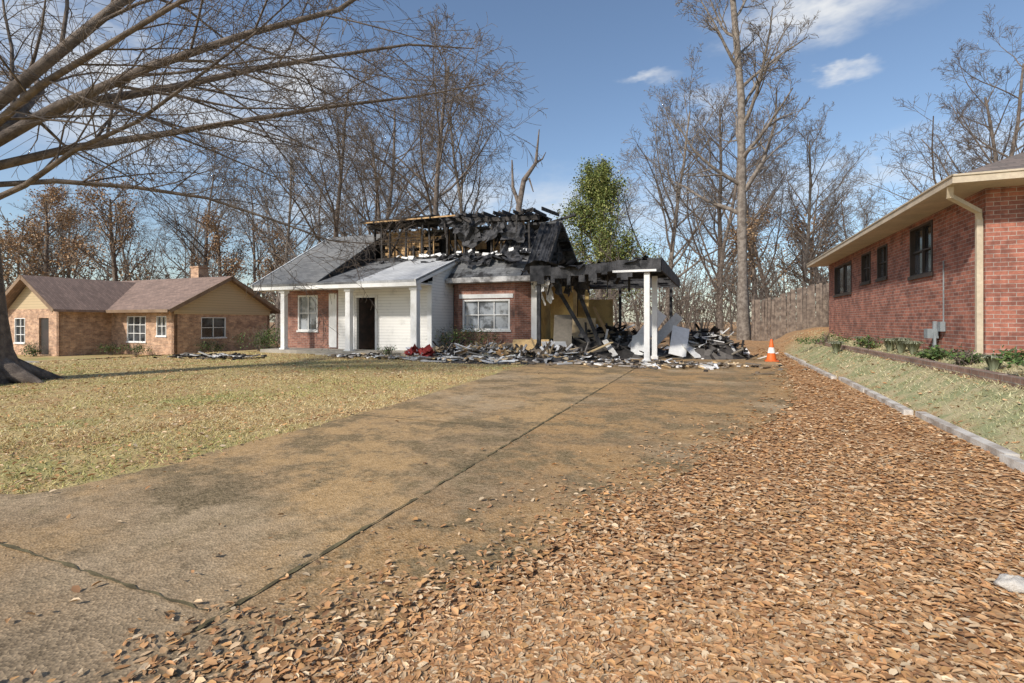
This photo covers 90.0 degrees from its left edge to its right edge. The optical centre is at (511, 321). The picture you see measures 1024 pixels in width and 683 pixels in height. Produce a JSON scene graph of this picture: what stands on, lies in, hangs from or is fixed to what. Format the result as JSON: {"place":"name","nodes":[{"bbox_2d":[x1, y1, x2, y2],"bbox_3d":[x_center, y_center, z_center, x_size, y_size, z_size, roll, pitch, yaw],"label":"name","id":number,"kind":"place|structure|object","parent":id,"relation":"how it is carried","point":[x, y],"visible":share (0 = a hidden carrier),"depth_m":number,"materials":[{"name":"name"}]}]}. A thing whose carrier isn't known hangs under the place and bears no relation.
{"place":"outdoors","nodes":[
{"label":"outdoors","id":0,"kind":"place"},
{"bbox_2d":[0,355,796,682],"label":"driveway","id":1,"kind":"structure","parent":0,"point":[438,459],"depth_m":3.53,"materials":[{"name":"concrete"}]},
{"bbox_2d":[550,286,612,337],"bbox_3d":[3.271,-0.150,23.243,1.750,2.900,4.850,0,0,22],"label":"carport inner panel","id":2,"kind":"object","parent":1,"relation":"on","point":[604,307],"visible":0.29,"depth_m":25.14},
{"bbox_2d":[520,254,679,345],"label":"carport roof","id":3,"kind":"structure","parent":1,"relation":"on","point":[578,276],"depth_m":17.45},
{"bbox_2d":[613,269,658,362],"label":"carport posts","id":4,"kind":"object","parent":1,"relation":"on","point":[647,316],"visible":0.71,"depth_m":16.06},
{"bbox_2d":[533,357,806,374],"bbox_3d":[3.973,1.248,15.456,8.661,0.181,4.127,0,0,21],"label":"scattered debris","id":5,"kind":"object","parent":1,"relation":"on","point":[654,364],"visible":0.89,"depth_m":14.96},
{"bbox_2d":[0,322,1023,682],"bbox_3d":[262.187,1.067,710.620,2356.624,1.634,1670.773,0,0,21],"label":"ground","id":6,"kind":"structure","parent":0,"point":[784,346],"depth_m":6.06,"materials":[{"name":"soil"}]},
{"bbox_2d":[0,195,88,287],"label":"autumn oak tree","id":7,"kind":"object","parent":6,"relation":"on","point":[38,240],"visible":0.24,"depth_m":53.17,"materials":[{"name":"brown plant"}]},
{"bbox_2d":[0,176,105,278],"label":"autumn oak tree","id":8,"kind":"object","parent":6,"relation":"on","point":[51,198],"visible":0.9,"depth_m":45.49,"materials":[{"name":"brown plant"}]},
{"bbox_2d":[7,184,111,281],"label":"bare tree","id":9,"kind":"object","parent":6,"relation":"on","point":[69,275],"visible":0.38,"depth_m":53.62,"materials":[{"name":"brown plant"}]},
{"bbox_2d":[8,177,121,275],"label":"bare tree","id":10,"kind":"object","parent":6,"relation":"on","point":[78,228],"visible":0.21,"depth_m":61.26,"materials":[{"name":"brown plant"}]},
{"bbox_2d":[48,165,158,280],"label":"autumn oak tree","id":11,"kind":"object","parent":6,"relation":"on","point":[112,240],"visible":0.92,"depth_m":42.86,"materials":[{"name":"brown plant"}]},
{"bbox_2d":[8,309,269,355],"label":"brick walls","id":12,"kind":"structure","parent":6,"relation":"on","point":[76,333],"depth_m":28.82,"materials":[{"name":"brick"}]},
{"bbox_2d":[41,318,48,354],"bbox_3d":[-25.613,0.800,28.156,0.800,2.000,0.060,0,0,22],"label":"door","id":13,"kind":"structure","parent":12,"relation":"attached to","point":[45,332],"depth_m":28.13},
{"bbox_2d":[129,317,144,340],"bbox_3d":[-21.368,0.425,29.246,1.520,1.370,0.014,0,0,21],"label":"window glass","id":14,"kind":"object","parent":12,"relation":"in","point":[131,327],"visible":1,"depth_m":29.27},
{"bbox_2d":[9,281,270,314],"bbox_3d":[-21.545,-1.535,29.427,13.730,2.230,5.076,0,0,-21],"label":"gable siding","id":15,"kind":"object","parent":12,"relation":"on","point":[227,298],"visible":0.82,"depth_m":30.56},
{"bbox_2d":[6,275,278,313],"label":"roof","id":16,"kind":"structure","parent":12,"relation":"on","point":[58,294],"depth_m":29.60,"materials":[{"name":"brown"}]},
{"bbox_2d":[5,275,280,313],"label":"trim","id":17,"kind":"structure","parent":16,"relation":"attached to","point":[51,309],"depth_m":28.37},
{"bbox_2d":[202,318,223,336],"bbox_3d":[-17.708,0.350,30.298,0.013,1.120,1.520,0,0,22],"label":"window glass","id":18,"kind":"object","parent":12,"relation":"in","point":[208,322],"visible":0.93,"depth_m":30.28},
{"bbox_2d":[67,154,217,280],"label":"bare tree","id":19,"kind":"object","parent":6,"relation":"on","point":[142,235],"visible":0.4,"depth_m":55.01,"materials":[{"name":"brown plant"}]},
{"bbox_2d":[144,173,235,278],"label":"bare tree","id":20,"kind":"object","parent":6,"relation":"on","point":[193,241],"visible":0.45,"depth_m":52.22,"materials":[{"name":"brown plant"}]},
{"bbox_2d":[140,143,260,278],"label":"bare tree","id":21,"kind":"object","parent":6,"relation":"on","point":[187,232],"visible":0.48,"depth_m":47.31,"materials":[{"name":"brown plant"}]},
{"bbox_2d":[153,351,266,359],"bbox_3d":[-11.028,1.215,18.572,5.052,0.322,2.153,0,0,21],"label":"scattered debris","id":22,"kind":"object","parent":6,"relation":"on","point":[235,356],"visible":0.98,"depth_m":18.17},
{"bbox_2d":[183,204,257,284],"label":"autumn oak tree","id":23,"kind":"object","parent":6,"relation":"on","point":[226,261],"visible":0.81,"depth_m":46.21,"materials":[{"name":"brown plant"}]},
{"bbox_2d":[170,147,324,299],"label":"bare tree","id":24,"kind":"object","parent":6,"relation":"on","point":[254,256],"visible":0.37,"depth_m":49.23,"materials":[{"name":"brown plant"}]},
{"bbox_2d":[228,323,277,350],"bbox_3d":[-11.192,0.695,22.688,2.077,1.255,1.903,0,0,0],"label":"shrub","id":25,"kind":"object","parent":6,"relation":"on","point":[260,340],"visible":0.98,"depth_m":22.49,"materials":[{"name":"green plant"}]},
{"bbox_2d":[0,350,526,494],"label":"lawn grass","id":26,"kind":"structure","parent":6,"relation":"on","point":[208,433],"depth_m":7.98,"materials":[{"name":"plant"}]},
{"bbox_2d":[237,219,298,334],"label":"autumn oak tree","id":27,"kind":"object","parent":6,"relation":"on","point":[276,301],"visible":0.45,"depth_m":44.61,"materials":[{"name":"brown plant"}]},
{"bbox_2d":[192,105,345,344],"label":"bare tree","id":28,"kind":"object","parent":6,"relation":"on","point":[290,221],"visible":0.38,"depth_m":41.27,"materials":[{"name":"brown plant"}]},
{"bbox_2d":[0,0,547,383],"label":"shade tree","id":29,"kind":"object","parent":6,"relation":"on","point":[18,118],"visible":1,"depth_m":11.43,"materials":[{"name":"brown plant"}]},
{"bbox_2d":[191,23,439,261],"bbox_3d":[-14.619,-9.419,36.414,15.499,23.040,14.610,0,0,17],"label":"bare tree","id":30,"kind":"object","parent":6,"relation":"on","point":[337,225],"visible":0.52,"depth_m":34.22,"materials":[{"name":"brown plant"}]},
{"bbox_2d":[288,289,362,348],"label":"front brick wall","id":31,"kind":"structure","parent":6,"relation":"on","point":[303,339],"depth_m":22.39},
{"bbox_2d":[296,295,317,331],"bbox_3d":[-8.939,-0.345,22.464,1.200,1.610,0.150,0,0,22],"label":"porch window frame","id":32,"kind":"object","parent":31,"relation":"attached to","point":[308,329],"visible":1,"depth_m":22.45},
{"bbox_2d":[300,297,315,328],"bbox_3d":[-8.919,-0.375,22.515,0.980,1.430,0.012,0,0,22],"label":"porch window glass","id":33,"kind":"object","parent":32,"relation":"in","point":[304,317],"visible":0.93,"depth_m":22.54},
{"bbox_2d":[260,348,405,355],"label":"porch slab","id":34,"kind":"structure","parent":6,"relation":"on","point":[316,351],"depth_m":20.58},
{"bbox_2d":[279,287,421,350],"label":"porch columns","id":35,"kind":"structure","parent":34,"relation":"on","point":[415,315],"depth_m":20.20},
{"bbox_2d":[253,257,459,346],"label":"porch fascia","id":36,"kind":"structure","parent":6,"relation":"on","point":[417,283],"depth_m":20.13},
{"bbox_2d":[253,234,385,286],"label":"roof front","id":37,"kind":"structure","parent":36,"relation":"on","point":[311,272],"depth_m":22.72,"materials":[{"name":"grey"}]},
{"bbox_2d":[319,244,372,281],"bbox_3d":[-7.174,-2.650,22.387,0.001,2.100,3.600,0,0,21],"label":"roof step","id":38,"kind":"object","parent":36,"relation":"on","point":[358,260],"visible":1,"depth_m":22.93,"materials":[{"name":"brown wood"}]},
{"bbox_2d":[315,260,405,284],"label":"porch roof","id":39,"kind":"structure","parent":36,"relation":"on","point":[341,278],"depth_m":21.41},
{"bbox_2d":[356,257,458,282],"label":"pale porch roof","id":40,"kind":"structure","parent":36,"relation":"on","point":[408,271],"depth_m":20.55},
{"bbox_2d":[397,247,553,304],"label":"torn siding scraps","id":41,"kind":"object","parent":36,"relation":"on","point":[549,296],"visible":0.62,"depth_m":20.36,"materials":[{"name":"white paint"}]},
{"bbox_2d":[317,158,397,237],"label":"bare tree","id":42,"kind":"object","parent":6,"relation":"on","point":[344,209],"visible":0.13,"depth_m":50.20,"materials":[{"name":"brown plant"}]},
{"bbox_2d":[327,352,419,359],"bbox_3d":[-4.405,1.203,18.238,5.078,0.263,2.064,0,0,5],"label":"scattered debris","id":43,"kind":"object","parent":6,"relation":"on","point":[370,355],"visible":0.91,"depth_m":18.07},
{"bbox_2d":[265,40,490,240],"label":"bare tree","id":44,"kind":"object","parent":6,"relation":"on","point":[375,171],"visible":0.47,"depth_m":40.23,"materials":[{"name":"brown plant"}]},
{"bbox_2d":[305,80,456,236],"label":"bare tree","id":45,"kind":"object","parent":6,"relation":"on","point":[368,200],"visible":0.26,"depth_m":44.85,"materials":[{"name":"brown plant"}]},
{"bbox_2d":[338,264,456,349],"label":"white siding wall","id":46,"kind":"structure","parent":6,"relation":"on","point":[393,317],"depth_m":20.85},
{"bbox_2d":[329,293,377,349],"bbox_3d":[-6.675,0.000,21.567,2.470,2.400,0.160,0,0,22],"label":"door frame","id":47,"kind":"object","parent":46,"relation":"attached to","point":[332,322],"visible":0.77,"depth_m":21.81,"materials":[{"name":"white paint"}]},
{"bbox_2d":[359,299,374,348],"bbox_3d":[-6.163,0.105,21.954,0.900,2.110,0.045,0,0,-43],"label":"door","id":48,"kind":"structure","parent":46,"relation":"attached to","point":[366,326],"depth_m":21.87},
{"bbox_2d":[0,207,828,330],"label":"distant trees","id":49,"kind":"object","parent":6,"relation":"on","point":[145,269],"visible":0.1,"depth_m":55.94,"materials":[{"name":"brown plant"}]},
{"bbox_2d":[403,344,434,356],"bbox_3d":[-3.324,1.089,18.226,1.652,0.626,0.862,0,0,39],"label":"crumpled red bag","id":50,"kind":"object","parent":6,"relation":"on","point":[426,351],"visible":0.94,"depth_m":17.97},
{"bbox_2d":[330,3,520,229],"bbox_3d":[-6.016,-10.816,38.175,12.074,24.688,13.825,0,0,25],"label":"bare tree","id":51,"kind":"object","parent":6,"relation":"on","point":[437,196],"visible":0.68,"depth_m":37.38,"materials":[{"name":"brown plant"}]},
{"bbox_2d":[434,324,470,346],"bbox_3d":[-2.637,0.672,20.467,1.861,1.275,1.768,0,0,14],"label":"shrub","id":52,"kind":"object","parent":6,"relation":"on","point":[451,338],"visible":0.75,"depth_m":20.40,"materials":[{"name":"green plant"}]},
{"bbox_2d":[384,53,533,231],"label":"bare tree","id":53,"kind":"object","parent":6,"relation":"on","point":[459,186],"visible":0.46,"depth_m":41.08,"materials":[{"name":"brown plant"}]},
{"bbox_2d":[389,355,536,364],"bbox_3d":[-1.603,1.203,16.746,5.519,0.272,1.727,0,0,22],"label":"debris pile","id":54,"kind":"object","parent":6,"relation":"on","point":[473,359],"visible":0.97,"depth_m":16.18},
{"bbox_2d":[404,339,531,357],"bbox_3d":[-1.173,1.107,19.026,6.652,0.902,2.471,0,0,21],"label":"debris pile","id":55,"kind":"object","parent":6,"relation":"on","point":[492,349],"visible":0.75,"depth_m":18.61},
{"bbox_2d":[459,321,508,344],"bbox_3d":[-1.155,0.629,20.139,2.173,1.372,1.879,0,0,0],"label":"shrub","id":56,"kind":"object","parent":6,"relation":"on","point":[482,336],"visible":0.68,"depth_m":19.92,"materials":[{"name":"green plant"}]},
{"bbox_2d":[454,282,530,345],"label":"bay brick wall","id":57,"kind":"structure","parent":6,"relation":"on","point":[520,314],"depth_m":20.46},
{"bbox_2d":[461,299,510,331],"bbox_3d":[-1.047,-0.245,20.807,2.200,1.310,0.150,0,0,22],"label":"bay window frame","id":58,"kind":"object","parent":57,"relation":"attached to","point":[498,330],"visible":0.92,"depth_m":20.71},
{"bbox_2d":[465,301,507,328],"bbox_3d":[-1.027,-0.275,20.858,1.960,1.110,0.013,0,0,22],"label":"bay window glass","id":59,"kind":"object","parent":58,"relation":"in","point":[486,307],"visible":1,"depth_m":20.84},
{"bbox_2d":[448,254,529,277],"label":"bay roof","id":60,"kind":"structure","parent":57,"relation":"on","point":[497,267],"depth_m":20.89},
{"bbox_2d":[446,275,536,283],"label":"bay fascia","id":61,"kind":"structure","parent":57,"relation":"attached to","point":[496,279],"depth_m":20.34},
{"bbox_2d":[459,282,536,338],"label":"corner trim","id":62,"kind":"structure","parent":57,"relation":"attached to","point":[533,312],"depth_m":20.42,"materials":[{"name":"white paint"}]},
{"bbox_2d":[421,273,578,342],"bbox_3d":[-2.877,-0.650,25.370,11.050,4.100,6.500,0,0,21],"label":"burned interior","id":63,"kind":"object","parent":6,"relation":"on","point":[430,279],"visible":0.05,"depth_m":27.01,"materials":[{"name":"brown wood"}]},
{"bbox_2d":[369,220,589,294],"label":"charred roof framing","id":64,"kind":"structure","parent":63,"relation":"on","point":[569,255],"depth_m":23.68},
{"bbox_2d":[0,331,1023,682],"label":"fallen leaves","id":65,"kind":"object","parent":6,"relation":"on","point":[344,649],"visible":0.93,"depth_m":2.65,"materials":[{"name":"brown plant"}]},
{"bbox_2d":[170,211,884,339],"bbox_3d":[-0.302,-2.518,35.935,47.697,8.086,12.761,0,0,11],"label":"brush thicket","id":66,"kind":"object","parent":6,"relation":"on","point":[688,321],"visible":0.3,"depth_m":32.10,"materials":[{"name":"brown plant"}]},
{"bbox_2d":[511,129,545,222],"bbox_3d":[0.987,-4.998,30.000,2.054,12.610,0.591,0,0,0],"label":"dead tree snag","id":67,"kind":"object","parent":6,"relation":"on","point":[520,196],"visible":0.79,"depth_m":29.92,"materials":[{"name":"wood"}]},
{"bbox_2d":[480,338,619,362],"bbox_3d":[1.247,1.112,17.398,4.889,1.146,3.179,0,0,21],"label":"debris pile","id":68,"kind":"object","parent":6,"relation":"on","point":[551,352],"visible":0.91,"depth_m":16.71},
{"bbox_2d":[541,286,576,340],"bbox_3d":[2.176,-0.100,23.465,0.150,3.000,6.340,0,0,22],"label":"side wall sheathing","id":69,"kind":"object","parent":6,"relation":"on","point":[545,321],"visible":0.06,"depth_m":21.39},
{"bbox_2d":[369,207,575,261],"bbox_3d":[-1.988,-3.891,23.189,9.507,2.182,3.172,0,0,21],"label":"charred dormer framing","id":70,"kind":"object","parent":69,"relation":"on","point":[488,218],"visible":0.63,"depth_m":22.61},
{"bbox_2d":[364,215,524,257],"bbox_3d":[-2.963,-3.720,22.969,7.449,1.640,1.930,0,0,21],"label":"exposed lumber","id":71,"kind":"object","parent":70,"relation":"on","point":[482,245],"visible":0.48,"depth_m":23.60,"materials":[{"name":"brown wood"}]},
{"bbox_2d":[359,213,560,275],"bbox_3d":[-2.226,-3.248,23.270,9.200,3.154,4.511,0,0,21],"label":"collapsed roofing","id":72,"kind":"object","parent":70,"relation":"on","point":[542,237],"visible":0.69,"depth_m":21.62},
{"bbox_2d":[110,349,1023,682],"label":"leaf litter","id":73,"kind":"object","parent":6,"relation":"on","point":[476,649],"visible":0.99,"depth_m":2.38,"materials":[{"name":"plant"}]},
{"bbox_2d":[441,306,700,357],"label":"leaning panels","id":74,"kind":"object","parent":6,"relation":"on","point":[566,329],"visible":0.53,"depth_m":19.37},
{"bbox_2d":[549,154,668,305],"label":"evergreen tree","id":75,"kind":"object","parent":6,"relation":"on","point":[600,191],"visible":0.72,"depth_m":41.27,"materials":[{"name":"green plant"}]},
{"bbox_2d":[571,148,668,297],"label":"tree","id":76,"kind":"object","parent":6,"relation":"on","point":[628,207],"visible":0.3,"depth_m":49.49,"materials":[{"name":"brown plant"}]},
{"bbox_2d":[572,318,669,358],"bbox_3d":[3.453,0.853,21.065,6.813,1.996,8.907,0,0,21],"label":"debris pile","id":77,"kind":"object","parent":6,"relation":"on","point":[621,338],"visible":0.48,"depth_m":19.56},
{"bbox_2d":[610,42,765,337],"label":"bare tree","id":78,"kind":"object","parent":6,"relation":"on","point":[663,130],"visible":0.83,"depth_m":41.37,"materials":[{"name":"brown plant"}]},
{"bbox_2d":[628,49,800,325],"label":"bare tree","id":79,"kind":"object","parent":6,"relation":"on","point":[719,215],"visible":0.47,"depth_m":43.15,"materials":[{"name":"brown plant"}]},
{"bbox_2d":[618,85,817,332],"bbox_3d":[14.954,-9.122,37.618,13.072,20.615,13.868,0,0,38],"label":"bare tree","id":80,"kind":"object","parent":6,"relation":"on","point":[729,220],"visible":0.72,"depth_m":38.28,"materials":[{"name":"brown plant"}]},
{"bbox_2d":[662,317,778,359],"bbox_3d":[7.317,0.690,18.912,4.397,1.704,3.765,0,0,21],"label":"debris pile","id":81,"kind":"object","parent":6,"relation":"on","point":[711,344],"visible":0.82,"depth_m":18.14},
{"bbox_2d":[662,0,818,339],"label":"tall bare tree","id":82,"kind":"object","parent":6,"relation":"on","point":[743,311],"visible":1,"depth_m":26.57,"materials":[{"name":"brown plant"}]},
{"bbox_2d":[708,204,794,331],"bbox_3d":[18.353,-4.000,39.627,5.670,11.228,5.418,0,0,-34],"label":"autumn oak tree","id":83,"kind":"object","parent":6,"relation":"on","point":[751,252],"visible":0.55,"depth_m":39.51,"materials":[{"name":"brown plant"}]},
{"bbox_2d":[688,110,875,303],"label":"bare tree","id":84,"kind":"object","parent":6,"relation":"on","point":[775,243],"visible":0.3,"depth_m":45.03,"materials":[{"name":"brown plant"}]},
{"bbox_2d":[751,283,828,340],"bbox_3d":[14.829,-0.416,24.263,6.324,2.939,0.197,0,0,21],"label":"wooden fence","id":85,"kind":"object","parent":6,"relation":"on","point":[777,310],"visible":0.38,"depth_m":24.81,"materials":[{"name":"brown wood"}]},
{"bbox_2d":[725,101,877,316],"bbox_3d":[20.338,-7.406,35.617,7.905,15.654,9.427,0,0,-22],"label":"bare tree","id":86,"kind":"object","parent":6,"relation":"on","point":[805,237],"visible":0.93,"depth_m":34.85,"materials":[{"name":"brown plant"}]},
{"bbox_2d":[773,199,845,323],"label":"autumn oak tree","id":87,"kind":"object","parent":6,"relation":"on","point":[797,222],"visible":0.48,"depth_m":42.62,"materials":[{"name":"brown plant"}]},
{"bbox_2d":[767,170,853,322],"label":"bare tree","id":88,"kind":"object","parent":6,"relation":"on","point":[823,205],"visible":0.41,"depth_m":47.88,"materials":[{"name":"brown plant"}]},
{"bbox_2d":[806,158,879,254],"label":"bare tree","id":89,"kind":"object","parent":6,"relation":"on","point":[869,219],"visible":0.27,"depth_m":49.00,"materials":[{"name":"brown plant"}]},
{"bbox_2d":[829,184,890,242],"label":"bare tree","id":90,"kind":"object","parent":6,"relation":"on","point":[863,213],"visible":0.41,"depth_m":44.71,"materials":[{"name":"brown plant"}]},
{"bbox_2d":[784,329,1023,458],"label":"side grass","id":91,"kind":"structure","parent":6,"relation":"on","point":[962,377],"depth_m":7.73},
{"bbox_2d":[784,353,1023,473],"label":"landscape edging","id":92,"kind":"object","parent":6,"relation":"on","point":[1011,459],"visible":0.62,"depth_m":6.16,"materials":[{"name":"concrete"}]},
{"bbox_2d":[815,340,1023,389],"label":"planter edging","id":93,"kind":"object","parent":6,"relation":"on","point":[1012,380],"visible":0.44,"depth_m":8.32,"materials":[{"name":"wood"}]},
{"bbox_2d":[829,185,1023,356],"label":"brick walls","id":94,"kind":"structure","parent":6,"relation":"on","point":[896,304],"depth_m":10.14,"materials":[{"name":"brick"}]},
{"bbox_2d":[833,260,851,297],"bbox_3d":[12.143,-1.520,18.754,0.150,1.160,2.700,0,0,22],"label":"side window frame","id":95,"kind":"object","parent":94,"relation":"attached to","point":[844,293],"visible":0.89,"depth_m":18.74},
{"bbox_2d":[837,263,850,293],"bbox_3d":[12.195,-1.550,18.734,0.010,1.000,2.500,0,0,21],"label":"side window glass","id":96,"kind":"object","parent":95,"relation":"attached to","point":[847,279],"visible":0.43,"depth_m":18.68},
{"bbox_2d":[860,251,870,285],"bbox_3d":[11.007,-1.630,15.870,0.150,0.980,1.100,0,0,21],"label":"side window frame","id":97,"kind":"object","parent":94,"relation":"attached to","point":[863,269],"visible":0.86,"depth_m":16.02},
{"bbox_2d":[875,244,887,281],"bbox_3d":[10.403,-1.630,14.335,0.150,0.980,1.000,0,0,22],"label":"side window frame","id":98,"kind":"object","parent":94,"relation":"attached to","point":[884,262],"visible":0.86,"depth_m":14.32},
{"bbox_2d":[811,179,1023,266],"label":"soffit","id":99,"kind":"structure","parent":94,"relation":"on","point":[935,204],"depth_m":11.09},
{"bbox_2d":[806,168,1023,267],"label":"gutter","id":100,"kind":"object","parent":99,"relation":"on","point":[941,186],"visible":1,"depth_m":9.41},
{"bbox_2d":[966,152,1023,172],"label":"hip roof","id":101,"kind":"structure","parent":99,"relation":"on","point":[1015,161],"depth_m":8.75,"materials":[{"name":"brown"}]},
{"bbox_2d":[907,220,932,280],"bbox_3d":[9.349,-1.595,11.660,0.150,1.210,1.450,0,0,22],"label":"side window frame","id":102,"kind":"object","parent":94,"relation":"attached to","point":[913,275],"visible":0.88,"depth_m":11.65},
{"bbox_2d":[915,225,930,273],"bbox_3d":[9.400,-1.625,11.640,0.010,1.050,1.250,0,0,21],"label":"side window glass","id":103,"kind":"object","parent":102,"relation":"attached to","point":[918,247],"visible":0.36,"depth_m":11.85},
{"bbox_2d":[924,260,944,346],"bbox_3d":[8.802,-0.272,10.666,0.220,1.962,0.460,0,0,21],"label":"gas meter","id":104,"kind":"object","parent":94,"relation":"attached to","point":[933,332],"visible":0.86,"depth_m":10.59,"materials":[{"name":"grey metal"}]},
{"bbox_2d":[946,186,982,354],"bbox_3d":[7.821,-0.837,8.914,0.903,2.987,0.263,0,0,-18],"label":"downspout","id":105,"kind":"object","parent":94,"relation":"attached to","point":[959,201],"visible":0.79,"depth_m":8.96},
{"bbox_2d":[832,4,1023,233],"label":"bare tree","id":106,"kind":"object","parent":6,"relation":"on","point":[1013,145],"visible":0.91,"depth_m":26.04,"materials":[{"name":"brown plant"}]},
{"bbox_2d":[910,345,952,359],"bbox_3d":[8.116,0.597,9.840,0.706,0.317,0.750,0,0,0],"label":"shrub","id":107,"kind":"object","parent":6,"relation":"on","point":[933,352],"visible":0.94,"depth_m":9.75,"materials":[{"name":"green plant"}]},
{"bbox_2d":[935,344,982,364],"bbox_3d":[7.732,0.568,8.676,0.873,0.384,0.925,0,0,0],"label":"shrub","id":108,"kind":"object","parent":6,"relation":"on","point":[966,358],"visible":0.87,"depth_m":8.65,"materials":[{"name":"green plant"}]},
{"bbox_2d":[911,44,1023,176],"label":"bare tree","id":109,"kind":"object","parent":6,"relation":"on","point":[996,157],"visible":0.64,"depth_m":28.53,"materials":[{"name":"brown plant"}]},
{"bbox_2d":[987,345,1023,369],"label":"shrub","id":110,"kind":"object","parent":6,"relation":"on","point":[1018,357],"visible":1,"depth_m":6.68,"materials":[{"name":"green plant"}]},
{"bbox_2d":[993,574,1023,593],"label":"stone","id":111,"kind":"object","parent":6,"relation":"on","point":[1010,583],"visible":0.96,"depth_m":2.45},
{"bbox_2d":[0,0,1023,321],"label":"sky","id":112,"kind":"structure","parent":0,"point":[592,63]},
{"bbox_2d":[544,222,574,289],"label":"charred gable","id":113,"kind":"structure","parent":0,"point":[556,255],"depth_m":22.12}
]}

